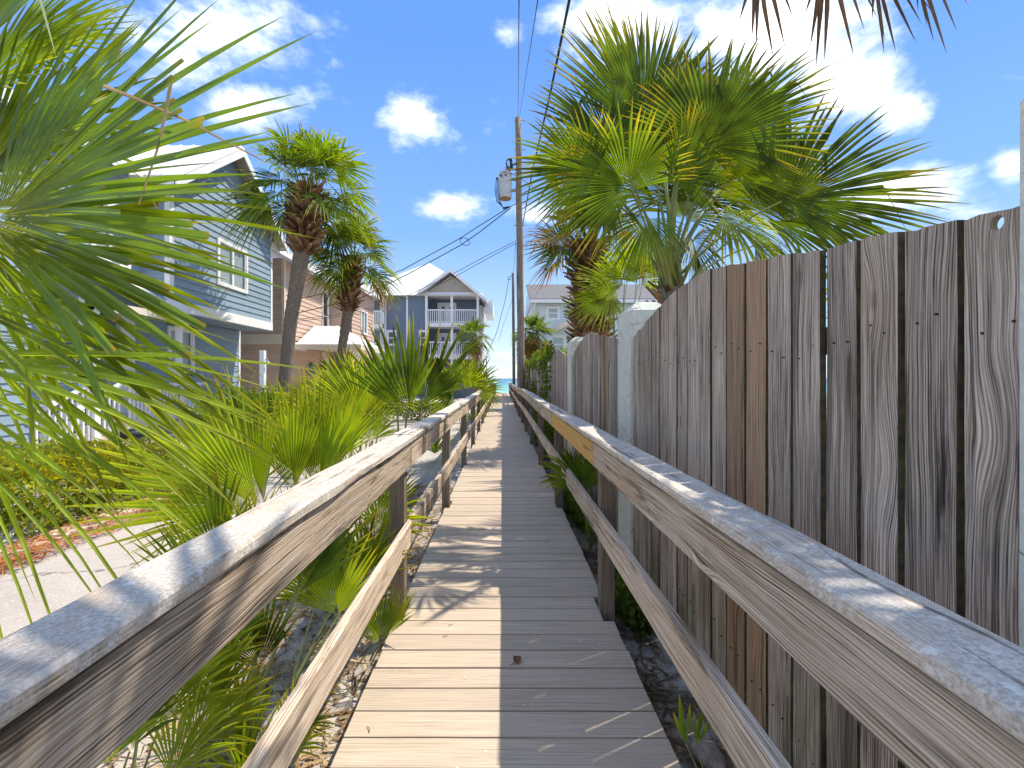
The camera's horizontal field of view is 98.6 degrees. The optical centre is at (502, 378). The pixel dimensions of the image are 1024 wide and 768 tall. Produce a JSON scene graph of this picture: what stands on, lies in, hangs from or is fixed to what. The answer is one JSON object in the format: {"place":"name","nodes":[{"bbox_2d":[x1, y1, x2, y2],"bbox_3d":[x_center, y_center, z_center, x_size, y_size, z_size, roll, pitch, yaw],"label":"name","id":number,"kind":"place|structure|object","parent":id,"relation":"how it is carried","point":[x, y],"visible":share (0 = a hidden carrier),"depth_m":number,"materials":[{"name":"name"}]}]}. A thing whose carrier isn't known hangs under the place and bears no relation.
{"place":"outdoors","nodes":[
{"label":"outdoors","id":0,"kind":"place"},
{"bbox_2d":[0,398,470,767],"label":"street","id":1,"kind":"structure","parent":0,"point":[62,584],"depth_m":3.88,"materials":[{"name":"beige concrete"}]},
{"bbox_2d":[0,393,826,767],"bbox_3d":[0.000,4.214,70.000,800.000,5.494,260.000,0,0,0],"label":"ground","id":2,"kind":"structure","parent":0,"point":[428,467],"depth_m":2.79,"materials":[{"name":"beige sand"}]},
{"bbox_2d":[0,491,170,574],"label":"pine straw","id":3,"kind":"object","parent":2,"relation":"on","point":[37,549],"visible":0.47,"depth_m":4.42,"materials":[{"name":"orange plant"}]},
{"bbox_2d":[0,436,205,537],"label":"hedge","id":4,"kind":"object","parent":2,"relation":"on","point":[52,451],"visible":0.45,"depth_m":5.27,"materials":[{"name":"green plant"}]},
{"bbox_2d":[0,88,288,447],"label":"blue house","id":5,"kind":"structure","parent":2,"relation":"on","point":[245,304],"depth_m":13.45,"materials":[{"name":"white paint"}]},
{"bbox_2d":[39,341,79,362],"bbox_3d":[-9.716,-0.565,9.660,0.037,0.430,0.890,0,0,0],"label":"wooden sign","id":6,"kind":"object","parent":5,"relation":"attached to","point":[77,360],"visible":0.02,"depth_m":9.89,"materials":[{"name":"brown wood"}]},
{"bbox_2d":[100,331,116,412],"bbox_3d":[-10.700,-0.150,11.735,0.800,2.200,0.090,0,0,0],"label":"door","id":7,"kind":"structure","parent":5,"relation":"in","point":[105,380],"depth_m":11.74,"materials":[{"name":"white paint"}]},
{"bbox_2d":[90,204,130,268],"bbox_3d":[-9.765,-3.585,10.950,0.130,1.550,1.100,0,0,0],"label":"window","id":8,"kind":"structure","parent":5,"relation":"in","point":[129,266],"depth_m":10.93,"materials":[{"name":"white paint"}]},
{"bbox_2d":[167,325,194,372],"bbox_3d":[-10.265,-0.885,14.025,0.130,1.450,1.150,0,0,0],"label":"window","id":9,"kind":"structure","parent":5,"relation":"in","point":[170,329],"depth_m":14.30,"materials":[{"name":"white paint"}]},
{"bbox_2d":[216,237,247,293],"bbox_3d":[-9.025,-3.710,14.700,0.130,1.500,1.640,0,0,0],"label":"window","id":10,"kind":"structure","parent":5,"relation":"in","point":[236,282],"depth_m":14.66,"materials":[{"name":"white paint"}]},
{"bbox_2d":[0,0,325,638],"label":"cabbage palm","id":11,"kind":"object","parent":2,"relation":"on","point":[52,113],"visible":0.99,"depth_m":1.46,"materials":[{"name":"green plant"}]},
{"bbox_2d":[63,366,279,638],"bbox_3d":[-2.203,0.789,2.892,1.503,1.808,1.102,0,0,0],"label":"palmetto","id":12,"kind":"object","parent":2,"relation":"on","point":[223,450],"visible":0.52,"depth_m":2.66,"materials":[{"name":"green plant"}]},
{"bbox_2d":[0,426,369,563],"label":"paver edging","id":13,"kind":"object","parent":2,"relation":"on","point":[69,530],"visible":0.08,"depth_m":4.76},
{"bbox_2d":[98,607,282,767],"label":"palmetto","id":14,"kind":"object","parent":2,"relation":"on","point":[221,663],"visible":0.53,"depth_m":1.42,"materials":[{"name":"green plant"}]},
{"bbox_2d":[131,454,296,732],"bbox_3d":[-1.303,1.039,2.048,0.789,1.308,0.442,0,0,0],"label":"palmetto","id":15,"kind":"object","parent":2,"relation":"on","point":[218,508],"visible":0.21,"depth_m":2.20,"materials":[{"name":"green plant"}]},
{"bbox_2d":[164,329,269,433],"bbox_3d":[-7.688,0.140,12.191,2.611,2.929,1.017,0,0,-13],"label":"bare shrub","id":16,"kind":"object","parent":2,"relation":"on","point":[221,375],"visible":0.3,"depth_m":12.12,"materials":[{"name":"brown plant"}]},
{"bbox_2d":[180,383,294,445],"bbox_3d":[-5.665,1.024,9.470,2.248,1.872,2.377,0,0,0],"label":"shrub","id":17,"kind":"object","parent":2,"relation":"on","point":[269,404],"visible":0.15,"depth_m":9.41,"materials":[{"name":"green plant"}]},
{"bbox_2d":[259,350,268,433],"bbox_3d":[-5.810,0.510,10.800,0.244,2.380,0.110,0,0,0],"label":"shower post","id":18,"kind":"object","parent":2,"relation":"on","point":[262,367],"visible":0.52,"depth_m":10.74,"materials":[{"name":"white paint"}]},
{"bbox_2d":[101,485,452,767],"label":"leaf litter","id":19,"kind":"object","parent":2,"relation":"on","point":[314,761],"visible":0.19,"depth_m":2.52,"materials":[{"name":"brown plant"}]},
{"bbox_2d":[127,664,346,767],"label":"spiky plant","id":20,"kind":"object","parent":19,"relation":"on","point":[239,760],"visible":0.38,"depth_m":1.69,"materials":[{"name":"green plant"}]},
{"bbox_2d":[211,450,386,767],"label":"palmetto","id":21,"kind":"object","parent":2,"relation":"on","point":[321,562],"visible":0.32,"depth_m":1.86,"materials":[{"name":"green plant"}]},
{"bbox_2d":[215,115,383,398],"bbox_3d":[-6.039,-3.039,13.647,4.771,9.590,4.841,0,0,0],"label":"cabbage palm","id":22,"kind":"object","parent":2,"relation":"on","point":[308,203],"visible":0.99,"depth_m":13.29,"materials":[{"name":"green plant"}]},
{"bbox_2d":[276,677,339,758],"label":"palmetto","id":23,"kind":"object","parent":2,"relation":"on","point":[315,724],"visible":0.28,"depth_m":1.62,"materials":[{"name":"green plant"}]},
{"bbox_2d":[241,242,384,405],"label":"salmon house","id":24,"kind":"structure","parent":2,"relation":"on","point":[316,337],"depth_m":20.52,"materials":[{"name":"beige paint"}]},
{"bbox_2d":[321,356,328,373],"bbox_3d":[-9.525,0.090,23.550,0.130,2.500,1.000,0,0,0],"label":"glazed door","id":25,"kind":"structure","parent":24,"relation":"in","point":[326,358],"depth_m":23.68,"materials":[{"name":"beige paint"}]},
{"bbox_2d":[322,289,328,325],"bbox_3d":[-9.525,-3.337,23.625,0.130,2.790,0.890,0,0,0],"label":"window","id":26,"kind":"structure","parent":24,"relation":"in","point":[323,297],"depth_m":23.72,"materials":[{"name":"white paint"}]},
{"bbox_2d":[360,309,367,335],"bbox_3d":[-8.325,-3.335,26.400,0.130,1.450,1.200,0,0,0],"label":"window","id":27,"kind":"structure","parent":24,"relation":"in","point":[363,319],"depth_m":26.66,"materials":[{"name":"white paint"}]},
{"bbox_2d":[244,365,383,601],"bbox_3d":[-1.506,0.782,3.482,1.182,1.814,0.569,0,0,-10],"label":"palmetto","id":28,"kind":"object","parent":2,"relation":"on","point":[298,448],"visible":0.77,"depth_m":3.44,"materials":[{"name":"green plant"}]},
{"bbox_2d":[264,351,405,495],"bbox_3d":[-1.950,0.661,5.257,1.837,2.056,1.116,0,0,0],"label":"palmetto","id":29,"kind":"object","parent":2,"relation":"on","point":[341,383],"visible":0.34,"depth_m":5.00,"materials":[{"name":"green plant"}]},
{"bbox_2d":[268,342,419,460],"bbox_3d":[-2.775,0.511,7.656,2.749,2.367,1.147,0,0,0],"label":"palmetto","id":30,"kind":"object","parent":2,"relation":"on","point":[332,361],"visible":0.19,"depth_m":7.55,"materials":[{"name":"green plant"}]},
{"bbox_2d":[288,210,408,370],"bbox_3d":[-5.525,-2.267,16.213,4.199,8.034,3.849,0,0,0],"label":"cabbage palm","id":31,"kind":"object","parent":2,"relation":"on","point":[348,290],"visible":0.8,"depth_m":15.98,"materials":[{"name":"green plant"}]},
{"bbox_2d":[276,483,434,695],"bbox_3d":[-0.915,1.140,2.610,0.994,1.089,0.816,0,0,0],"label":"palmetto","id":32,"kind":"object","parent":2,"relation":"on","point":[340,579],"visible":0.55,"depth_m":2.42,"materials":[{"name":"green plant"}]},
{"bbox_2d":[308,434,424,535],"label":"palmetto","id":33,"kind":"object","parent":2,"relation":"on","point":[411,504],"visible":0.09,"depth_m":3.80,"materials":[{"name":"green plant"}]},
{"bbox_2d":[345,402,402,423],"bbox_3d":[-4.703,1.224,15.393,2.374,1.272,1.682,0,0,0],"label":"shrub","id":34,"kind":"object","parent":2,"relation":"on","point":[391,413],"visible":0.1,"depth_m":15.38,"materials":[{"name":"green plant"}]},
{"bbox_2d":[339,523,413,580],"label":"palmetto","id":35,"kind":"object","parent":2,"relation":"on","point":[387,546],"visible":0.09,"depth_m":3.31,"materials":[{"name":"green plant"}]},
{"bbox_2d":[356,586,414,667],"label":"palmetto","id":36,"kind":"object","parent":2,"relation":"on","point":[384,619],"visible":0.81,"depth_m":2.41,"materials":[{"name":"green plant"}]},
{"bbox_2d":[337,312,478,470],"bbox_3d":[-0.970,0.503,4.554,1.445,2.385,0.419,0,0,13],"label":"palmetto","id":37,"kind":"object","parent":2,"relation":"on","point":[415,373],"visible":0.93,"depth_m":4.52,"materials":[{"name":"green plant"}]},
{"bbox_2d":[394,398,443,420],"bbox_3d":[-3.269,1.348,17.508,2.577,1.125,2.013,0,0,0],"label":"shrub","id":38,"kind":"object","parent":2,"relation":"on","point":[426,407],"visible":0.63,"depth_m":17.16,"materials":[{"name":"green plant"}]},
{"bbox_2d":[365,263,493,398],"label":"slate blue house","id":39,"kind":"structure","parent":2,"relation":"on","point":[458,299],"depth_m":36.07,"materials":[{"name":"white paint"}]},
{"bbox_2d":[380,332,382,348],"bbox_3d":[-10.158,-2.903,37.957,0.782,2.130,0.065,0,0,0],"label":"balcony door","id":40,"kind":"structure","parent":39,"relation":"in","point":[381,338],"depth_m":37.93,"materials":[{"name":"white paint"}]},
{"bbox_2d":[386,330,395,345],"bbox_3d":[-9.084,-3.307,36.057,0.810,1.285,0.065,0,0,0],"label":"window","id":41,"kind":"structure","parent":39,"relation":"in","point":[387,331],"depth_m":36.02,"materials":[{"name":"white paint"}]},
{"bbox_2d":[438,303,455,322],"bbox_3d":[-4.750,-5.372,37.737,1.608,2.178,0.065,0,0,0],"label":"french door","id":42,"kind":"structure","parent":39,"relation":"in","point":[440,305],"depth_m":37.73,"materials":[{"name":"white paint"}]},
{"bbox_2d":[438,333,455,354],"bbox_3d":[-4.750,-2.777,37.737,1.608,2.178,0.065,0,0,0],"label":"french door","id":43,"kind":"structure","parent":39,"relation":"in","point":[440,335],"depth_m":37.73,"materials":[{"name":"white paint"}]},
{"bbox_2d":[428,433,460,452],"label":"spiky plant","id":44,"kind":"object","parent":2,"relation":"on","point":[434,449],"visible":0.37,"depth_m":8.75,"materials":[{"name":"green plant"}]},
{"bbox_2d":[423,354,505,440],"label":"palmetto","id":45,"kind":"object","parent":2,"relation":"on","point":[471,377],"visible":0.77,"depth_m":11.29,"materials":[{"name":"green plant"}]},
{"bbox_2d":[453,317,493,403],"bbox_3d":[-1.867,-1.169,28.973,2.880,5.822,3.047,0,0,42],"label":"cabbage palm","id":46,"kind":"object","parent":2,"relation":"on","point":[473,325],"visible":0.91,"depth_m":28.81,"materials":[{"name":"green plant"}]},
{"bbox_2d":[467,406,487,420],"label":"spiky plant","id":47,"kind":"object","parent":2,"relation":"on","point":[469,417],"visible":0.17,"depth_m":14.91,"materials":[{"name":"green plant"}]},
{"bbox_2d":[330,393,680,767],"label":"boardwalk","id":48,"kind":"structure","parent":2,"relation":"on","point":[491,560],"depth_m":2.38,"materials":[{"name":"brown wood"}]},
{"bbox_2d":[0,382,496,767],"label":"railing","id":49,"kind":"object","parent":48,"relation":"attached to","point":[96,678],"visible":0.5,"depth_m":0.88,"materials":[{"name":"brown wood"}]},
{"bbox_2d":[511,656,520,664],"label":"fallen leaf","id":50,"kind":"object","parent":48,"relation":"on","point":[517,659],"visible":1,"depth_m":2.33,"materials":[{"name":"brown plant"}]},
{"bbox_2d":[508,382,1023,767],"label":"railing","id":51,"kind":"object","parent":48,"relation":"attached to","point":[907,678],"visible":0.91,"depth_m":0.87,"materials":[{"name":"brown wood"}]},
{"bbox_2d":[508,273,514,384],"bbox_3d":[0.703,-3.189,34.000,0.627,9.860,0.240,0,0,0],"label":"utility pole","id":52,"kind":"object","parent":2,"relation":"on","point":[513,332],"visible":0.77,"depth_m":33.91,"materials":[{"name":"brown wood"}]},
{"bbox_2d":[485,281,508,358],"bbox_3d":[-0.327,-4.616,34.670,2.137,6.216,0.521,0,0,25],"label":"service cable","id":53,"kind":"object","parent":52,"relation":"attached to","point":[499,321],"visible":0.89,"depth_m":34.78,"materials":[{"name":"black rubber"}]},
{"bbox_2d":[506,116,525,420],"bbox_3d":[0.541,-4.404,18.000,0.828,12.489,0.330,0,0,0],"label":"utility pole","id":54,"kind":"object","parent":2,"relation":"on","point":[520,324],"visible":0.76,"depth_m":17.89,"materials":[{"name":"brown wood"}]},
{"bbox_2d":[285,207,509,301],"bbox_3d":[-4.503,-5.135,18.688,9.859,3.664,0.512,0,0,8],"label":"service cable","id":55,"kind":"object","parent":54,"relation":"attached to","point":[428,255],"visible":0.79,"depth_m":18.58,"materials":[{"name":"black rubber"}]},
{"bbox_2d":[299,207,510,312],"bbox_3d":[-4.500,-4.801,18.702,9.862,4.213,0.545,0,0,8],"label":"service cable","id":56,"kind":"object","parent":54,"relation":"attached to","point":[426,263],"visible":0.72,"depth_m":18.60,"materials":[{"name":"black rubber"}]},
{"bbox_2d":[298,241,514,319],"bbox_3d":[-4.401,-4.032,18.654,10.068,3.109,0.386,0,0,7],"label":"service cable","id":57,"kind":"object","parent":54,"relation":"attached to","point":[422,288],"visible":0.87,"depth_m":18.57,"materials":[{"name":"black rubber"}]},
{"bbox_2d":[297,243,515,321],"bbox_3d":[-4.401,-3.939,18.654,10.069,3.101,0.386,0,0,7],"label":"service cable","id":58,"kind":"object","parent":54,"relation":"attached to","point":[418,293],"visible":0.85,"depth_m":18.61,"materials":[{"name":"black rubber"}]},
{"bbox_2d":[498,166,511,200],"bbox_3d":[0.112,-7.991,17.995,0.580,1.330,0.590,0,0,0],"label":"pole transformer","id":59,"kind":"object","parent":54,"relation":"attached to","point":[505,187],"visible":0.84,"depth_m":17.78,"materials":[{"name":"grey paint"}]},
{"bbox_2d":[495,171,532,209],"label":"transformer leads","id":60,"kind":"object","parent":59,"relation":"attached to","point":[497,188],"visible":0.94,"depth_m":17.69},
{"bbox_2d":[518,0,519,103],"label":"power line","id":61,"kind":"object","parent":54,"relation":"attached to","point":[518,45],"visible":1,"depth_m":6.84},
{"bbox_2d":[519,0,537,117],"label":"power line","id":62,"kind":"object","parent":54,"relation":"attached to","point":[530,48],"visible":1,"depth_m":6.55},
{"bbox_2d":[522,0,570,225],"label":"service cable","id":63,"kind":"object","parent":54,"relation":"attached to","point":[563,30],"visible":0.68,"depth_m":6.08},
{"bbox_2d":[527,366,530,422],"bbox_3d":[1.081,0.588,17.580,0.070,2.282,2.680,0,0,0],"label":"fence panel","id":64,"kind":"object","parent":2,"relation":"on","point":[529,385],"visible":0.17,"depth_m":17.07,"materials":[{"name":"grey wood"}]},
{"bbox_2d":[509,310,556,362],"bbox_3d":[1.517,-0.815,21.523,2.588,5.143,2.557,0,0,0],"label":"cabbage palm","id":65,"kind":"object","parent":2,"relation":"on","point":[533,343],"visible":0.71,"depth_m":21.18,"materials":[{"name":"green plant"}]},
{"bbox_2d":[532,368,536,386],"bbox_3d":[1.082,0.585,14.510,0.069,2.288,2.680,0,0,0],"label":"fence panel","id":66,"kind":"object","parent":2,"relation":"on","point":[534,374],"visible":0.18,"depth_m":14.43,"materials":[{"name":"grey wood"}]},
{"bbox_2d":[525,340,555,412],"bbox_3d":[1.056,0.391,15.913,0.268,2.622,13.347,0,0,0],"label":"climbing vine","id":67,"kind":"object","parent":2,"relation":"on","point":[542,358],"visible":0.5,"depth_m":11.64,"materials":[{"name":"green plant"}]},
{"bbox_2d":[539,364,547,400],"bbox_3d":[1.081,0.585,11.440,0.070,2.288,2.680,0,0,0],"label":"fence panel","id":68,"kind":"object","parent":2,"relation":"on","point":[540,379],"visible":0.1,"depth_m":11.82,"materials":[{"name":"grey wood"}]},
{"bbox_2d":[534,409,554,461],"bbox_3d":[0.898,1.285,10.701,0.294,1.255,6.026,0,0,0],"label":"shrub","id":69,"kind":"object","parent":2,"relation":"on","point":[548,430],"visible":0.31,"depth_m":8.96,"materials":[{"name":"green plant"}]},
{"bbox_2d":[548,350,555,402],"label":"stucco pillar","id":70,"kind":"structure","parent":2,"relation":"on","point":[549,374],"depth_m":9.72,"materials":[{"name":"white paint"}]},
{"bbox_2d":[550,349,567,455],"bbox_3d":[1.081,0.586,8.370,0.070,2.288,2.680,0,0,0],"label":"fence panel","id":71,"kind":"object","parent":2,"relation":"on","point":[558,389],"visible":0.48,"depth_m":8.13,"materials":[{"name":"grey wood"}]},
{"bbox_2d":[560,346,567,354],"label":"shrub","id":72,"kind":"object","parent":2,"relation":"on","point":[564,350],"visible":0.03,"depth_m":12.08,"materials":[{"name":"green plant"}]},
{"bbox_2d":[538,445,597,549],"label":"palmetto","id":73,"kind":"object","parent":2,"relation":"on","point":[578,471],"visible":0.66,"depth_m":4.08,"materials":[{"name":"green plant"}]},
{"bbox_2d":[567,337,582,455],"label":"stucco pillar","id":74,"kind":"structure","parent":2,"relation":"on","point":[573,343],"depth_m":6.73,"materials":[{"name":"white paint"}]},
{"bbox_2d":[517,187,641,347],"bbox_3d":[1.745,-1.265,9.586,3.042,6.010,2.831,0,0,0],"label":"cabbage palm","id":75,"kind":"object","parent":2,"relation":"on","point":[551,248],"visible":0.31,"depth_m":9.32,"materials":[{"name":"green plant"}]},
{"bbox_2d":[563,453,597,540],"bbox_3d":[0.868,1.497,5.590,0.272,0.790,3.316,0,0,0],"label":"shrub","id":76,"kind":"object","parent":2,"relation":"on","point":[574,510],"visible":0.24,"depth_m":4.94,"materials":[{"name":"green plant"}]},
{"bbox_2d":[525,284,657,354],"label":"mint house","id":77,"kind":"structure","parent":2,"relation":"on","point":[554,312],"depth_m":29.06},
{"bbox_2d":[546,306,559,319],"bbox_3d":[3.338,-4.306,29.062,0.892,0.914,0.065,0,0,0],"label":"window","id":78,"kind":"structure","parent":77,"relation":"in","point":[547,307],"depth_m":29.03,"materials":[{"name":"white paint"}]},
{"bbox_2d":[550,335,565,351],"bbox_3d":[3.664,-2.238,29.062,1.004,1.184,0.065,0,0,0],"label":"window","id":79,"kind":"structure","parent":77,"relation":"in","point":[556,336],"depth_m":29.03,"materials":[{"name":"white paint"}]},
{"bbox_2d":[572,332,617,532],"bbox_3d":[1.081,0.586,5.300,0.070,2.285,2.680,0,0,0],"label":"fence panel","id":80,"kind":"object","parent":2,"relation":"on","point":[595,383],"visible":0.48,"depth_m":4.88,"materials":[{"name":"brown wood"}]},
{"bbox_2d":[562,232,685,337],"bbox_3d":[1.803,-0.411,6.842,1.989,3.906,1.136,0,0,-24],"label":"palmetto","id":81,"kind":"object","parent":2,"relation":"on","point":[595,301],"visible":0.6,"depth_m":6.81,"materials":[{"name":"green plant"}]},
{"bbox_2d":[615,567,653,643],"bbox_3d":[0.901,1.644,3.226,0.225,0.472,0.990,0,0,0],"label":"shrub","id":82,"kind":"object","parent":2,"relation":"on","point":[626,604],"visible":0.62,"depth_m":2.97,"materials":[{"name":"green plant"}]},
{"bbox_2d":[618,302,660,552],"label":"stucco pillar","id":83,"kind":"structure","parent":2,"relation":"on","point":[634,318],"depth_m":3.66,"materials":[{"name":"white paint"}]},
{"bbox_2d":[553,487,735,767],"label":"leaf litter","id":84,"kind":"object","parent":2,"relation":"on","point":[667,708],"visible":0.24,"depth_m":2.50,"materials":[{"name":"brown plant"}]},
{"bbox_2d":[673,696,709,767],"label":"palmetto","id":85,"kind":"object","parent":2,"relation":"on","point":[681,728],"visible":0.97,"depth_m":1.41,"materials":[{"name":"green plant"}]},
{"bbox_2d":[691,738,726,767],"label":"rock","id":86,"kind":"object","parent":2,"relation":"on","point":[711,755],"visible":0.91,"depth_m":1.95,"materials":[{"name":"grey stone"}]},
{"bbox_2d":[503,0,969,304],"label":"cabbage palm","id":87,"kind":"object","parent":2,"relation":"on","point":[690,117],"visible":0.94,"depth_m":4.16,"materials":[{"name":"green plant"}]},
{"bbox_2d":[633,206,1019,767],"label":"fence panel","id":88,"kind":"object","parent":2,"relation":"on","point":[899,463],"visible":0.78,"depth_m":1.34,"materials":[{"name":"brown wood"}]},
{"bbox_2d":[740,0,968,63],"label":"cabbage palm","id":89,"kind":"object","parent":2,"relation":"on","point":[818,11],"visible":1,"depth_m":1.92,"materials":[{"name":"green plant"}]},
{"bbox_2d":[1019,99,1023,647],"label":"stucco pillar","id":90,"kind":"structure","parent":2,"relation":"on","point":[1021,555],"depth_m":0.88,"materials":[{"name":"white paint"}]},
{"bbox_2d":[0,0,1023,377],"label":"sky","id":91,"kind":"structure","parent":0,"point":[426,90],"materials":[{"name":"blue"}]},
{"bbox_2d":[490,378,826,392],"bbox_3d":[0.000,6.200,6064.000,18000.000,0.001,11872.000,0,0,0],"label":"sea","id":92,"kind":"structure","parent":0,"point":[504,385],"depth_m":433.18,"materials":[{"name":"liquid"}]}
]}

